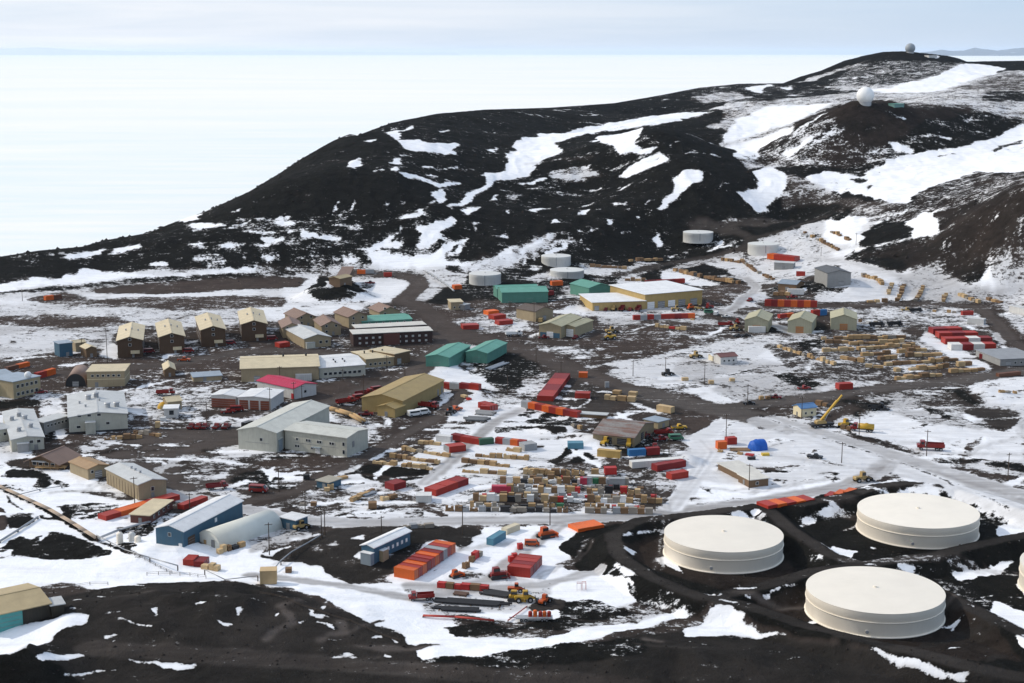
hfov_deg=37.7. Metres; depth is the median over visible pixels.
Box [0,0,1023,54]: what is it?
sky
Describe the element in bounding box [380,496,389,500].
loaded pallet
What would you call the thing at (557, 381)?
shipping container
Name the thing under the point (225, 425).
pickup truck
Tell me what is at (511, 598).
bulldozer
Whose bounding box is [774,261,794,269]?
shipping container
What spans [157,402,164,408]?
yellow dome tent
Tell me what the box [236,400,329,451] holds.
laboratory building
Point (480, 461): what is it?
wooden crate
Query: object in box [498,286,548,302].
warehouse
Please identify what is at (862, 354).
lumber stack
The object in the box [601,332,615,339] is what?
wheel loader
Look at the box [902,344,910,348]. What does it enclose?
lumber stack
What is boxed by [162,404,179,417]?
white annex
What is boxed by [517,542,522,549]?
cargo bin
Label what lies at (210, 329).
dormitory
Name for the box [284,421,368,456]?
laboratory building
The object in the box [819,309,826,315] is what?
shipping container
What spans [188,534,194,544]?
door
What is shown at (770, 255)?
shipping container
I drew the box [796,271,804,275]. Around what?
shipping container
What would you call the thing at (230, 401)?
door
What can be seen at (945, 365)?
lumber stack
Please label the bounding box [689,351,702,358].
wheel loader
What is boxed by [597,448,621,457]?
shipping container
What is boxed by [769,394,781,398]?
pickup truck
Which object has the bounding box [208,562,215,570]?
wooden crate
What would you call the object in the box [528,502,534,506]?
wooden crate
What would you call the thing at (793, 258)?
shipping container
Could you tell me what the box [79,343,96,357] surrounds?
storage shed
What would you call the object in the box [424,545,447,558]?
shipping container
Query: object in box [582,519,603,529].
shipping container
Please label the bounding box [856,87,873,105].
radome
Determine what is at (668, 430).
heavy truck
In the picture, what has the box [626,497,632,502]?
lumber stack
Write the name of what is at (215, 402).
door
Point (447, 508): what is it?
loaded pallet
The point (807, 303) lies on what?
shipping container
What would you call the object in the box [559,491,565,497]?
cargo bin
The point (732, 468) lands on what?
brown cabin
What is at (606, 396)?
lumber stack
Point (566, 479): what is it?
wooden crate
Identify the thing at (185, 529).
warehouse
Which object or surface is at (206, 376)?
storage shed
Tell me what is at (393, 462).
wooden crate
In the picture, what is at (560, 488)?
cargo bin
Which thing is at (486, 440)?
shipping container
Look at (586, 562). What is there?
loose stones
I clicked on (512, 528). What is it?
shipping container
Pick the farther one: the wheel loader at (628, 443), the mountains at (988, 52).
the mountains at (988, 52)
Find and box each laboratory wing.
[0,422,9,441]
[2,408,44,452]
[65,390,131,434]
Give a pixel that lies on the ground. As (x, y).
(976, 428)
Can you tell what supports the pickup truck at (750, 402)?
on the road
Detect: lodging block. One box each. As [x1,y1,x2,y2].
[349,326,432,346]
[351,321,426,328]
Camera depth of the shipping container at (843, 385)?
726.68 m
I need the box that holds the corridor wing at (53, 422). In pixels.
[38,413,68,433]
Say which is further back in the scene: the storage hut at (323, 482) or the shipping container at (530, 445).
the shipping container at (530, 445)
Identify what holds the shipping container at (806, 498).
on the ground
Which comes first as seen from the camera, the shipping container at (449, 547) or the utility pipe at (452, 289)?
the shipping container at (449, 547)
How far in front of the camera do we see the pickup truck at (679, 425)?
648.04 m
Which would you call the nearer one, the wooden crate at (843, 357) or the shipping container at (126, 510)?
the shipping container at (126, 510)
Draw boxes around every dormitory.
[116,322,144,357]
[155,318,185,353]
[195,312,226,346]
[237,307,267,340]
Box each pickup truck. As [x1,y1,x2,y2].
[34,389,47,393]
[177,356,190,361]
[187,423,195,428]
[194,423,202,428]
[200,423,210,428]
[212,423,221,428]
[221,408,234,413]
[221,423,231,428]
[358,410,373,415]
[447,405,462,410]
[653,434,668,441]
[671,423,686,429]
[743,400,755,404]
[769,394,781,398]
[797,385,810,389]
[807,453,822,458]
[878,406,889,410]
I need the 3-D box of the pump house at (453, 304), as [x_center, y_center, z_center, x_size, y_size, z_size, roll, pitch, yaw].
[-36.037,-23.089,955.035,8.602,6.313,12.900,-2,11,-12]
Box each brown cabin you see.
[717,460,762,478]
[737,471,769,487]
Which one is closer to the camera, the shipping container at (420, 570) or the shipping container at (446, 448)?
the shipping container at (420, 570)
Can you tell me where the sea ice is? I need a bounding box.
[0,55,1023,255]
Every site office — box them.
[714,352,737,364]
[792,402,817,416]
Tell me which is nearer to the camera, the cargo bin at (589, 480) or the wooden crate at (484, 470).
the cargo bin at (589, 480)
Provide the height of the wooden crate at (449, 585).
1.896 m
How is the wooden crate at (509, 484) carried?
on the ground
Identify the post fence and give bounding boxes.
[46,582,107,595]
[126,551,170,571]
[150,571,204,576]
[263,592,399,640]
[612,623,667,634]
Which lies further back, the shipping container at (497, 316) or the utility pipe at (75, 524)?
the shipping container at (497, 316)
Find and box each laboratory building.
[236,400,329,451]
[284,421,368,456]
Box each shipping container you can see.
[4,364,18,370]
[17,361,29,367]
[34,370,46,377]
[44,295,53,299]
[45,368,55,376]
[54,294,61,299]
[98,509,120,520]
[114,505,135,516]
[130,501,145,508]
[143,496,164,501]
[158,492,179,501]
[177,500,195,509]
[183,554,198,565]
[190,495,207,504]
[193,556,208,566]
[275,341,289,347]
[357,270,364,273]
[365,269,373,273]
[384,272,391,276]
[385,478,405,490]
[394,564,417,579]
[399,562,422,577]
[403,559,426,573]
[407,556,430,570]
[411,553,434,567]
[415,550,439,565]
[416,492,431,502]
[420,548,443,562]
[424,483,446,495]
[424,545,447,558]
[428,542,451,555]
[433,539,455,553]
[436,434,452,441]
[436,479,457,491]
[443,443,448,452]
[444,381,448,388]
[445,442,465,452]
[447,476,468,487]
[449,382,458,388]
[451,433,463,441]
[452,284,461,289]
[459,382,468,388]
[460,434,472,442]
[461,323,478,329]
[469,382,480,389]
[470,436,481,444]
[478,401,497,410]
[478,437,493,444]
[480,404,490,409]
[483,309,498,314]
[486,530,505,545]
[488,313,505,319]
[491,484,510,492]
[495,318,512,324]
[495,436,503,443]
[501,522,519,534]
[502,437,511,444]
[507,563,532,577]
[510,438,518,445]
[510,559,535,573]
[514,556,538,570]
[517,439,526,445]
[517,553,541,566]
[519,440,536,450]
[521,400,530,407]
[528,401,538,409]
[535,402,544,410]
[537,389,557,400]
[542,404,551,412]
[543,384,561,393]
[547,378,565,388]
[549,405,559,413]
[550,280,562,285]
[551,373,569,382]
[556,407,564,414]
[563,408,573,415]
[567,440,583,448]
[568,522,590,531]
[570,409,581,417]
[575,391,590,398]
[579,371,587,377]
[580,476,586,484]
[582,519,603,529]
[587,474,604,482]
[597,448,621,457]
[604,465,616,474]
[609,477,624,484]
[627,448,645,455]
[629,459,649,467]
[632,315,639,319]
[639,314,646,319]
[645,446,659,454]
[647,314,653,319]
[648,457,666,466]
[651,461,671,471]
[654,314,660,318]
[661,314,667,318]
[664,456,683,460]
[666,469,688,479]
[668,313,674,318]
[668,458,685,468]
[674,313,681,318]
[675,278,684,282]
[681,313,687,318]
[688,313,694,317]
[715,440,726,448]
[724,436,736,444]
[748,326,765,332]
[756,500,777,508]
[765,299,770,305]
[767,253,777,259]
[768,498,786,507]
[771,299,777,306]
[774,254,785,259]
[777,313,786,317]
[777,497,796,504]
[778,299,783,306]
[780,254,790,260]
[784,299,790,306]
[786,496,805,503]
[787,255,799,261]
[787,288,803,294]
[791,300,796,306]
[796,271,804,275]
[796,495,814,500]
[797,300,803,306]
[804,300,810,306]
[810,300,816,306]
[811,309,819,315]
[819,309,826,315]
[824,491,833,495]
[833,489,843,494]
[835,382,852,389]
[843,487,856,492]
[928,326,947,334]
[935,331,951,338]
[941,336,956,344]
[943,326,961,329]
[947,342,962,349]
[948,330,964,335]
[954,336,968,341]
[960,342,973,349]
[961,310,973,314]
[961,330,977,335]
[966,336,980,341]
[967,317,985,324]
[971,342,984,349]
[976,335,991,341]
[981,341,995,348]
[996,371,1020,376]
[1009,305,1023,313]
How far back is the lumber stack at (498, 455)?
602.13 m
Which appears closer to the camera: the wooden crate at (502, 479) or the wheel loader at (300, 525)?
the wheel loader at (300, 525)
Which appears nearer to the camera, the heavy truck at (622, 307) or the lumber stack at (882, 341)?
the lumber stack at (882, 341)
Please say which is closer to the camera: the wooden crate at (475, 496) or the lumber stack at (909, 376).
the wooden crate at (475, 496)
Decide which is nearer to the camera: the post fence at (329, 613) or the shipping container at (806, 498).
the post fence at (329, 613)
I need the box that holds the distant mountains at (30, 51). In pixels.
[0,48,457,54]
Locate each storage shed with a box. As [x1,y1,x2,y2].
[53,340,72,356]
[68,456,108,479]
[71,339,85,351]
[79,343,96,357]
[190,370,222,381]
[643,416,670,428]
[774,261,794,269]
[777,279,804,290]
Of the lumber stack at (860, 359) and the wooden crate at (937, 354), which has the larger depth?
the wooden crate at (937, 354)
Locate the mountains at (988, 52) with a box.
[920,48,1023,55]
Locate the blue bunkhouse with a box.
[359,527,411,565]
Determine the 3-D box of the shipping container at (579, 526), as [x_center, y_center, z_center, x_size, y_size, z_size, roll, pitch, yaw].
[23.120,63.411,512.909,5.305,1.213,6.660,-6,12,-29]
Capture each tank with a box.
[116,531,122,543]
[128,532,134,541]
[134,535,140,542]
[469,271,500,285]
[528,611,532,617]
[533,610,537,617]
[541,254,570,266]
[550,267,583,278]
[663,515,783,573]
[683,230,712,243]
[708,353,714,360]
[748,242,778,255]
[804,566,945,638]
[856,493,979,549]
[1017,553,1023,591]
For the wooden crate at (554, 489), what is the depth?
554.57 m
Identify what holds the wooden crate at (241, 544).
on the ground
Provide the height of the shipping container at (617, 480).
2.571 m
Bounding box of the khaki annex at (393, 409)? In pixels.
[376,401,405,417]
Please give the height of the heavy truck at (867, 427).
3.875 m
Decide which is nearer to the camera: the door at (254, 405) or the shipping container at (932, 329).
the door at (254, 405)
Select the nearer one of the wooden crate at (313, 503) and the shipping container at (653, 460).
the wooden crate at (313, 503)
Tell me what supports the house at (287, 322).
on the ground
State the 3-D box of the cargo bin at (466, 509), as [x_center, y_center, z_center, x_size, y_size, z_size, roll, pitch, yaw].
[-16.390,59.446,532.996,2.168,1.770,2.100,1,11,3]
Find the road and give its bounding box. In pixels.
[44,214,1023,682]
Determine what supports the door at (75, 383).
in the quonset hut at (77, 376)
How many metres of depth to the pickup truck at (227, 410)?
677.42 m
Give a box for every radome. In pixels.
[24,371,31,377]
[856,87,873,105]
[905,43,914,52]
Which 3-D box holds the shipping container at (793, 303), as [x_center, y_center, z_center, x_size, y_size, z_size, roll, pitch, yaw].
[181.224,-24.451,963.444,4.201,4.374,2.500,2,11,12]
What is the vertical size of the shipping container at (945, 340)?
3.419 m
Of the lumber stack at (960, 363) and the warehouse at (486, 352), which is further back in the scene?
the warehouse at (486, 352)
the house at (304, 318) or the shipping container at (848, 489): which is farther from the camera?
the house at (304, 318)
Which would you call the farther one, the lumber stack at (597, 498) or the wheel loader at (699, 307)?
the wheel loader at (699, 307)
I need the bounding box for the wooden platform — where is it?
[729,447,750,450]
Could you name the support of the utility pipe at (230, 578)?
on the ground
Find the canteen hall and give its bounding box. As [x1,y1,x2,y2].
[319,353,365,378]
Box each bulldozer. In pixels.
[449,569,464,578]
[488,566,510,580]
[507,589,525,601]
[536,526,558,539]
[686,303,694,309]
[704,303,713,308]
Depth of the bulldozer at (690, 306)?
947.68 m
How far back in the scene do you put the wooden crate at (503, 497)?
544.04 m
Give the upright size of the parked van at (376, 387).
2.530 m
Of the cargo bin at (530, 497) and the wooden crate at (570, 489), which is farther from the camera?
the wooden crate at (570, 489)
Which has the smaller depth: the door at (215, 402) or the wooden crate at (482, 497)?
the wooden crate at (482, 497)
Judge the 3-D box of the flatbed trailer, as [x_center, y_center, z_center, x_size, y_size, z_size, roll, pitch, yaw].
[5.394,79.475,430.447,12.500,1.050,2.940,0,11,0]
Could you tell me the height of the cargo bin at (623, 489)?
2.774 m
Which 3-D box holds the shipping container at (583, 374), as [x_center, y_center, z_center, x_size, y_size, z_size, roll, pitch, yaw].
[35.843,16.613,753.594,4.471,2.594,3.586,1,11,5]
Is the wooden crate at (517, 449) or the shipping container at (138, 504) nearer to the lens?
the shipping container at (138, 504)
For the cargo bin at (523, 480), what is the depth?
567.01 m
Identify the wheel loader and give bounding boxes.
[293,519,311,530]
[445,406,456,414]
[507,582,524,592]
[514,589,538,603]
[537,593,553,605]
[600,436,610,445]
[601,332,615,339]
[605,326,620,332]
[625,438,631,447]
[661,368,675,376]
[671,305,683,311]
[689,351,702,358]
[694,304,705,310]
[729,324,742,330]
[838,418,852,426]
[853,471,875,482]
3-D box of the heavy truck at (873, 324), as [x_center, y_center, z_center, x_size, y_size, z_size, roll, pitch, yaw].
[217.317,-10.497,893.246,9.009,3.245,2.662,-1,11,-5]
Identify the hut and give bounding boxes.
[65,364,87,385]
[162,360,175,376]
[162,395,182,409]
[199,510,282,548]
[279,511,308,529]
[315,475,342,487]
[329,274,351,286]
[336,266,353,276]
[744,309,772,331]
[788,310,816,333]
[830,307,857,330]
[888,103,904,107]
[924,55,936,57]
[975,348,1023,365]
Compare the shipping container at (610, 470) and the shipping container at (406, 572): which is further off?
the shipping container at (610, 470)
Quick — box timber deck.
[35,465,67,469]
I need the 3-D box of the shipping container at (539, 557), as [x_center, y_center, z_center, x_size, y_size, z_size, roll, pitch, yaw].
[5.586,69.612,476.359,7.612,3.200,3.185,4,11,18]
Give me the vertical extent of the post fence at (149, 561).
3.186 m
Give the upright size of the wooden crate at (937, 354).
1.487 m
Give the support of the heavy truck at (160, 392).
on the ground
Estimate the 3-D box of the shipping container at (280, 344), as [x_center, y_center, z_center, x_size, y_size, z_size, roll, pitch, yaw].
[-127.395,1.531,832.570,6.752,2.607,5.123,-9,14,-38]
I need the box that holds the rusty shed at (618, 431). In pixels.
[592,418,654,446]
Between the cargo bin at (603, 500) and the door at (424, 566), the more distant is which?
the cargo bin at (603, 500)
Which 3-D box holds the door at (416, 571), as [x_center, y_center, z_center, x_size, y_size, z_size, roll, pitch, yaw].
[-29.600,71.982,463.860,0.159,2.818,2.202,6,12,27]
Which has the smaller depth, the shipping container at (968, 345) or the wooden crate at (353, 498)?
the wooden crate at (353, 498)
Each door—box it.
[0,611,22,631]
[72,381,78,385]
[95,470,101,478]
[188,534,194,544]
[211,398,219,406]
[219,399,227,407]
[228,399,235,407]
[239,400,247,408]
[250,400,258,409]
[260,401,268,409]
[414,569,417,579]
[423,564,426,573]
[427,560,430,570]
[431,558,434,567]
[433,360,441,366]
[472,355,479,362]
[526,297,532,302]
[547,331,552,337]
[566,329,572,336]
[617,438,625,444]
[647,302,653,308]
[658,301,664,307]
[668,300,674,306]
[678,299,684,305]
[690,298,696,304]
[796,326,803,332]
[840,324,847,329]
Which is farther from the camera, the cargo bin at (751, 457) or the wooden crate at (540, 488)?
the cargo bin at (751, 457)
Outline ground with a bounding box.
[0,180,1023,682]
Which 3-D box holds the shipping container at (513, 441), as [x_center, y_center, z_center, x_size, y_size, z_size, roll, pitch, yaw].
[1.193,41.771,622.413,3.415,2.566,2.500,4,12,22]
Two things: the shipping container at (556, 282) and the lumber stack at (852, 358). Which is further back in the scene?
the shipping container at (556, 282)
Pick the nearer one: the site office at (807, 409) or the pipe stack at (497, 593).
the pipe stack at (497, 593)
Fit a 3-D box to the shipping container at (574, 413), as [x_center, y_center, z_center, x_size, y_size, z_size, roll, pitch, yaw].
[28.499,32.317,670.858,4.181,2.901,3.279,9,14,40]
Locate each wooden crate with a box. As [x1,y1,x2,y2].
[123,433,130,438]
[143,429,150,434]
[155,421,159,427]
[201,563,208,569]
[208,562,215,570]
[213,564,220,571]
[216,548,223,554]
[220,544,226,551]
[237,541,245,547]
[259,566,276,584]
[285,566,291,572]
[310,501,316,506]
[327,483,333,489]
[350,495,356,501]
[368,501,376,508]
[388,493,397,499]
[390,460,397,465]
[412,463,419,468]
[418,458,426,461]
[420,463,426,468]
[424,522,433,527]
[426,458,433,462]
[442,452,450,456]
[446,581,454,588]
[455,505,462,511]
[461,457,469,462]
[469,459,477,463]
[470,583,480,590]
[473,492,478,501]
[477,459,484,464]
[479,495,486,500]
[480,468,488,473]
[489,460,496,465]
[489,470,496,473]
[491,507,498,511]
[497,470,506,474]
[499,493,506,501]
[500,476,505,483]
[506,483,513,491]
[511,506,516,511]
[513,447,521,452]
[513,476,519,483]
[515,494,520,501]
[517,506,526,511]
[518,483,524,487]
[524,491,530,497]
[528,478,532,483]
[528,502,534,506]
[532,491,537,496]
[534,477,541,483]
[538,485,542,492]
[541,493,548,501]
[543,507,548,512]
[546,470,554,474]
[548,474,553,479]
[549,496,556,502]
[551,468,559,474]
[552,486,556,492]
[557,506,561,512]
[563,476,569,483]
[567,486,574,492]
[585,507,593,512]
[587,494,593,502]
[595,507,600,513]
[599,477,605,483]
[601,506,606,513]
[612,495,619,502]
[620,507,628,513]
[625,477,628,484]
[629,506,636,513]
[635,488,639,493]
[637,507,644,513]
[645,507,652,513]
[648,497,654,502]
[656,404,664,411]
[656,498,661,502]
[663,405,674,413]
[681,377,688,380]
[815,400,822,405]
[840,355,848,359]
[848,341,857,344]
[856,346,865,349]
[861,334,870,338]
[873,365,883,367]
[927,365,936,369]
[931,352,942,355]
[948,368,958,372]
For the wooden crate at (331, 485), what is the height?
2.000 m
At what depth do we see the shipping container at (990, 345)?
821.89 m
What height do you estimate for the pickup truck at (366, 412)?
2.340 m
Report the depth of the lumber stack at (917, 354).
804.05 m
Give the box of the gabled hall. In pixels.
[285,324,331,348]
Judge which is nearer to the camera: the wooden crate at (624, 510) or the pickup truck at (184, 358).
the wooden crate at (624, 510)
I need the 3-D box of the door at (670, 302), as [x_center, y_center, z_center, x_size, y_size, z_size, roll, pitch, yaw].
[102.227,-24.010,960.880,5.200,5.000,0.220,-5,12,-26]
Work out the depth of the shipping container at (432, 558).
473.52 m
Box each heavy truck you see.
[156,388,174,395]
[206,480,228,490]
[335,396,355,404]
[355,388,372,394]
[408,590,434,600]
[418,401,438,409]
[505,329,522,336]
[618,305,624,311]
[635,305,641,311]
[654,427,673,435]
[718,321,733,326]
[850,422,873,432]
[868,402,885,409]
[869,321,884,326]
[887,320,902,325]
[909,307,922,311]
[916,439,944,450]
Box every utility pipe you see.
[0,485,98,541]
[0,516,38,542]
[16,486,62,496]
[96,535,177,570]
[97,521,150,541]
[204,569,257,581]
[276,534,320,565]
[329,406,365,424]
[422,614,493,620]
[424,270,454,291]
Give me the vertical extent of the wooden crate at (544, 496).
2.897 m
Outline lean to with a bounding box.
[49,596,65,616]
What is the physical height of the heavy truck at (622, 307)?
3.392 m
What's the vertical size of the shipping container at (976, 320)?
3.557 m
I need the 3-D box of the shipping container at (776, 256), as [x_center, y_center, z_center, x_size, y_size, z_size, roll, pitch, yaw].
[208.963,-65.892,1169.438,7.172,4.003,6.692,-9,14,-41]
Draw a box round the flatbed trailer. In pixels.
[509,615,552,621]
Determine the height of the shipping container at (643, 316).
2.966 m
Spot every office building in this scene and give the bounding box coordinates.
[0,369,12,374]
[0,372,40,398]
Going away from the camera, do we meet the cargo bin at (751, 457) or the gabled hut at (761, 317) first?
the cargo bin at (751, 457)
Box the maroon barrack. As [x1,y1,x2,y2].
[128,498,173,523]
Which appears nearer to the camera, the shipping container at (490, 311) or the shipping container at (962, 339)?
the shipping container at (962, 339)
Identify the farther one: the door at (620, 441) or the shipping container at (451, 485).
the door at (620, 441)
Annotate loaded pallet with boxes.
[226,544,231,551]
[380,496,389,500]
[416,448,423,452]
[445,505,453,510]
[462,561,469,568]
[468,555,474,561]
[469,507,477,511]
[503,453,510,458]
[549,479,556,483]
[563,506,567,512]
[571,469,578,474]
[598,487,603,493]
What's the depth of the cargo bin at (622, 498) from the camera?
542.51 m
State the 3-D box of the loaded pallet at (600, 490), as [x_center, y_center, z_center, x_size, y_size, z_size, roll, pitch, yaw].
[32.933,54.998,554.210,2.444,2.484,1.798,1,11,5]
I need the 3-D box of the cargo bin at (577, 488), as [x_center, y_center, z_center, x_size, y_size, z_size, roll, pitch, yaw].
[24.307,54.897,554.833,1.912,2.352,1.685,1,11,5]
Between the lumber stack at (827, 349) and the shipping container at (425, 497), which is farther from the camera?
the lumber stack at (827, 349)
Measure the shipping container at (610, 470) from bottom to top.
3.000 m
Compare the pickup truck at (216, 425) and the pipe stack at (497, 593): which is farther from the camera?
the pickup truck at (216, 425)
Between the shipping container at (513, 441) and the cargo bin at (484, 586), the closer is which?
the cargo bin at (484, 586)
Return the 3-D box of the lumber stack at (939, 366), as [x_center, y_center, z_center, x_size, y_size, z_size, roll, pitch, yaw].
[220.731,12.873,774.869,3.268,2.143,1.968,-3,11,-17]
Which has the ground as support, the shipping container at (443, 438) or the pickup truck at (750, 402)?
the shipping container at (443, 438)
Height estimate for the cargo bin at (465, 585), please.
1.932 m
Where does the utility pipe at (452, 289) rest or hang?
on the ground
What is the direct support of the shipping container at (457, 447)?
on the ground
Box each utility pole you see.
[264,522,271,554]
[317,508,324,538]
[321,508,325,534]
[459,506,465,534]
[652,484,658,510]
[748,464,752,488]
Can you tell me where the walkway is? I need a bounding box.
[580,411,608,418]
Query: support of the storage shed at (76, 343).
on the ground
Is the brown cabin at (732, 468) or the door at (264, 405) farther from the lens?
the door at (264, 405)
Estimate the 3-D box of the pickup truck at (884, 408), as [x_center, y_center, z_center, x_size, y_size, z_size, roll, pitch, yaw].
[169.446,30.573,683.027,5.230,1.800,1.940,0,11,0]
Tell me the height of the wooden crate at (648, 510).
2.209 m
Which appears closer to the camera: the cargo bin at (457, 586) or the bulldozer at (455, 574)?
the cargo bin at (457, 586)
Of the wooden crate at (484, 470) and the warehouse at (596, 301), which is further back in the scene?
the warehouse at (596, 301)
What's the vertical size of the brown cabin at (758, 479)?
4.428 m
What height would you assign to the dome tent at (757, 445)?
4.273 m
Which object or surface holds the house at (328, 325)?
on the ground
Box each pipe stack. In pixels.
[363,490,376,496]
[432,605,480,612]
[433,597,511,607]
[453,590,468,596]
[463,416,490,420]
[475,409,496,415]
[479,588,510,598]
[484,361,508,370]
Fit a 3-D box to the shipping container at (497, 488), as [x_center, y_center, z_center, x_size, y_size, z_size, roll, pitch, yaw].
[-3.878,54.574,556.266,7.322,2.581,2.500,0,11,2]
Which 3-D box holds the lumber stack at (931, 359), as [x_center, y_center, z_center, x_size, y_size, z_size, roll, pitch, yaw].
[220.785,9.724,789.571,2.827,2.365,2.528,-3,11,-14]
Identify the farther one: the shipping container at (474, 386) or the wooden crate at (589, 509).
the shipping container at (474, 386)
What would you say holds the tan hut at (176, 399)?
on the ground
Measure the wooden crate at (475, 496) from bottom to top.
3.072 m
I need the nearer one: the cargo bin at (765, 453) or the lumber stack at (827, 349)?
the cargo bin at (765, 453)
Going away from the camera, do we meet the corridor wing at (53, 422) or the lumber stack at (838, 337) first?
the corridor wing at (53, 422)
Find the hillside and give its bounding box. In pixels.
[0,51,1023,279]
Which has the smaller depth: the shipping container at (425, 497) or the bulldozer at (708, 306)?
the shipping container at (425, 497)
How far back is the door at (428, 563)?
470.60 m
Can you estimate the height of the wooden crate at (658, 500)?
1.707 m
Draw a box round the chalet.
[23,446,82,469]
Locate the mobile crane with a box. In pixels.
[809,395,842,427]
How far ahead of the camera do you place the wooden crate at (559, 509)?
530.92 m
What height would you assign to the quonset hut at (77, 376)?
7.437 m
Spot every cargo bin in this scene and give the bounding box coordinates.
[232,544,238,549]
[303,473,309,479]
[409,522,417,528]
[437,581,446,588]
[454,583,460,589]
[460,582,470,590]
[463,505,468,511]
[471,550,478,559]
[479,505,485,510]
[480,584,488,590]
[487,492,494,501]
[495,494,499,500]
[500,505,509,511]
[506,476,511,483]
[508,495,514,501]
[508,555,513,562]
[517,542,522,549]
[521,478,527,482]
[527,494,533,501]
[527,506,534,511]
[536,506,542,511]
[544,487,550,493]
[556,503,563,507]
[557,485,564,492]
[557,496,563,501]
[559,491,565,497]
[567,496,572,501]
[571,492,577,497]
[575,486,579,492]
[583,476,591,483]
[593,478,598,483]
[601,498,606,502]
[605,485,612,493]
[613,506,619,513]
[620,485,626,493]
[620,494,625,502]
[747,456,755,459]
[761,452,769,455]
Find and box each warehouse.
[0,583,51,631]
[104,462,167,499]
[154,494,243,546]
[240,353,319,381]
[360,373,444,412]
[425,342,470,366]
[465,339,506,363]
[493,284,536,297]
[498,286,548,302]
[569,279,609,294]
[579,292,645,310]
[610,280,703,308]
[814,265,850,286]
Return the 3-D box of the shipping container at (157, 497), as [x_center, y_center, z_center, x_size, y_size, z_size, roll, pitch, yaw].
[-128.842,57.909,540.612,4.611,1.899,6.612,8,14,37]
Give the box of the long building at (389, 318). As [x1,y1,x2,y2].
[361,313,411,323]
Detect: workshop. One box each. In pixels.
[86,363,130,387]
[351,349,394,367]
[369,346,410,365]
[516,303,552,321]
[539,313,581,337]
[566,318,593,336]
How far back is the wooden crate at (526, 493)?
549.08 m
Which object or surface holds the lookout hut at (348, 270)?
on the ground
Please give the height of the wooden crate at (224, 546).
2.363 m
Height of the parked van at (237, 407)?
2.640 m
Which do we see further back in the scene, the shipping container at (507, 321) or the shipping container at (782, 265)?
the shipping container at (782, 265)
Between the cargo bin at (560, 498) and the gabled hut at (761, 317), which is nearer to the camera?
the cargo bin at (560, 498)
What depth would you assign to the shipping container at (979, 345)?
821.77 m
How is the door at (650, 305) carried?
in the warehouse at (660, 294)
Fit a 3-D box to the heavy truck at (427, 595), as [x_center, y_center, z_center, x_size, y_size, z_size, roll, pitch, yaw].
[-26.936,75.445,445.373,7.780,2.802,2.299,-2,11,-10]
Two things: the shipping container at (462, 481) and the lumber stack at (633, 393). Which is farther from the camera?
the lumber stack at (633, 393)
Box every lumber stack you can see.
[389,452,396,457]
[489,452,495,457]
[496,453,502,458]
[511,454,516,459]
[534,468,538,474]
[557,477,561,483]
[591,468,598,474]
[595,495,600,502]
[604,394,610,399]
[610,395,616,400]
[612,389,621,394]
[617,395,626,400]
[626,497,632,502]
[627,395,636,401]
[628,391,637,395]
[641,494,646,502]
[822,347,830,351]
[825,339,832,343]
[833,336,842,339]
[838,346,847,351]
[848,357,856,360]
[853,334,861,338]
[857,357,864,362]
[860,352,869,356]
[873,352,883,354]
[877,355,884,359]
[878,339,887,343]
[882,350,890,353]
[884,362,892,365]
[885,342,893,347]
[888,335,895,338]
[890,354,897,358]
[892,360,901,364]
[893,367,900,371]
[896,335,905,338]
[896,348,905,352]
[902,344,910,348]
[902,360,910,364]
[903,374,913,378]
[905,351,913,356]
[906,347,914,351]
[908,367,916,370]
[914,352,921,356]
[916,364,926,369]
[918,372,929,377]
[922,353,932,356]
[928,357,934,362]
[936,364,942,368]
[941,356,948,361]
[942,363,948,367]
[956,361,965,366]
[965,361,972,365]
[969,368,977,371]
[977,367,985,370]
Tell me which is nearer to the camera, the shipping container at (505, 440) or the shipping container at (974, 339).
the shipping container at (505, 440)
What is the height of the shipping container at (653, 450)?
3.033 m
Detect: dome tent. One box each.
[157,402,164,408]
[748,439,767,450]
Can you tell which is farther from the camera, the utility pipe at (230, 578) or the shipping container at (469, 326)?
the shipping container at (469, 326)
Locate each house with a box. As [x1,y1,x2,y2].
[278,316,301,337]
[283,308,316,325]
[313,314,341,334]
[333,306,368,327]
[368,302,401,314]
[447,299,463,309]
[459,303,470,309]
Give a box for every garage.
[210,388,245,407]
[236,387,284,409]
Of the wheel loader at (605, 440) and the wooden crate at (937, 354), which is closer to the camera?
the wheel loader at (605, 440)
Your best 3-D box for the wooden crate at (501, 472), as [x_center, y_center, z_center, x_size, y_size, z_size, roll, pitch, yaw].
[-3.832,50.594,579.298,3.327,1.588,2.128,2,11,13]
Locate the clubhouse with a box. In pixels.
[256,375,316,398]
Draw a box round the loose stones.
[0,100,1022,682]
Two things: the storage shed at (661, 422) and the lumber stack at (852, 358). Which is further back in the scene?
the lumber stack at (852, 358)
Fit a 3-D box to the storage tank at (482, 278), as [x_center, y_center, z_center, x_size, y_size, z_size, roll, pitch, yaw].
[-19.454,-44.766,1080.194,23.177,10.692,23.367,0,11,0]
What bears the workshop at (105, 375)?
on the ground
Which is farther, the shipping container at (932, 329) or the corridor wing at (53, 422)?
the shipping container at (932, 329)
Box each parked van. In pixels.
[143,348,154,353]
[182,347,193,352]
[226,339,235,344]
[230,405,243,410]
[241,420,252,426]
[249,483,268,492]
[267,335,277,340]
[352,393,362,398]
[370,385,381,389]
[407,409,422,416]
[416,407,430,414]
[525,539,539,545]
[668,433,683,440]
[704,309,713,313]
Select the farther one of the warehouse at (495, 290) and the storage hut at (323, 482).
the warehouse at (495, 290)
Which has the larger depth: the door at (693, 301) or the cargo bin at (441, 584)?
the door at (693, 301)
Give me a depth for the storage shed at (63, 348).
803.79 m
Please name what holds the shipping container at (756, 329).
on the ground

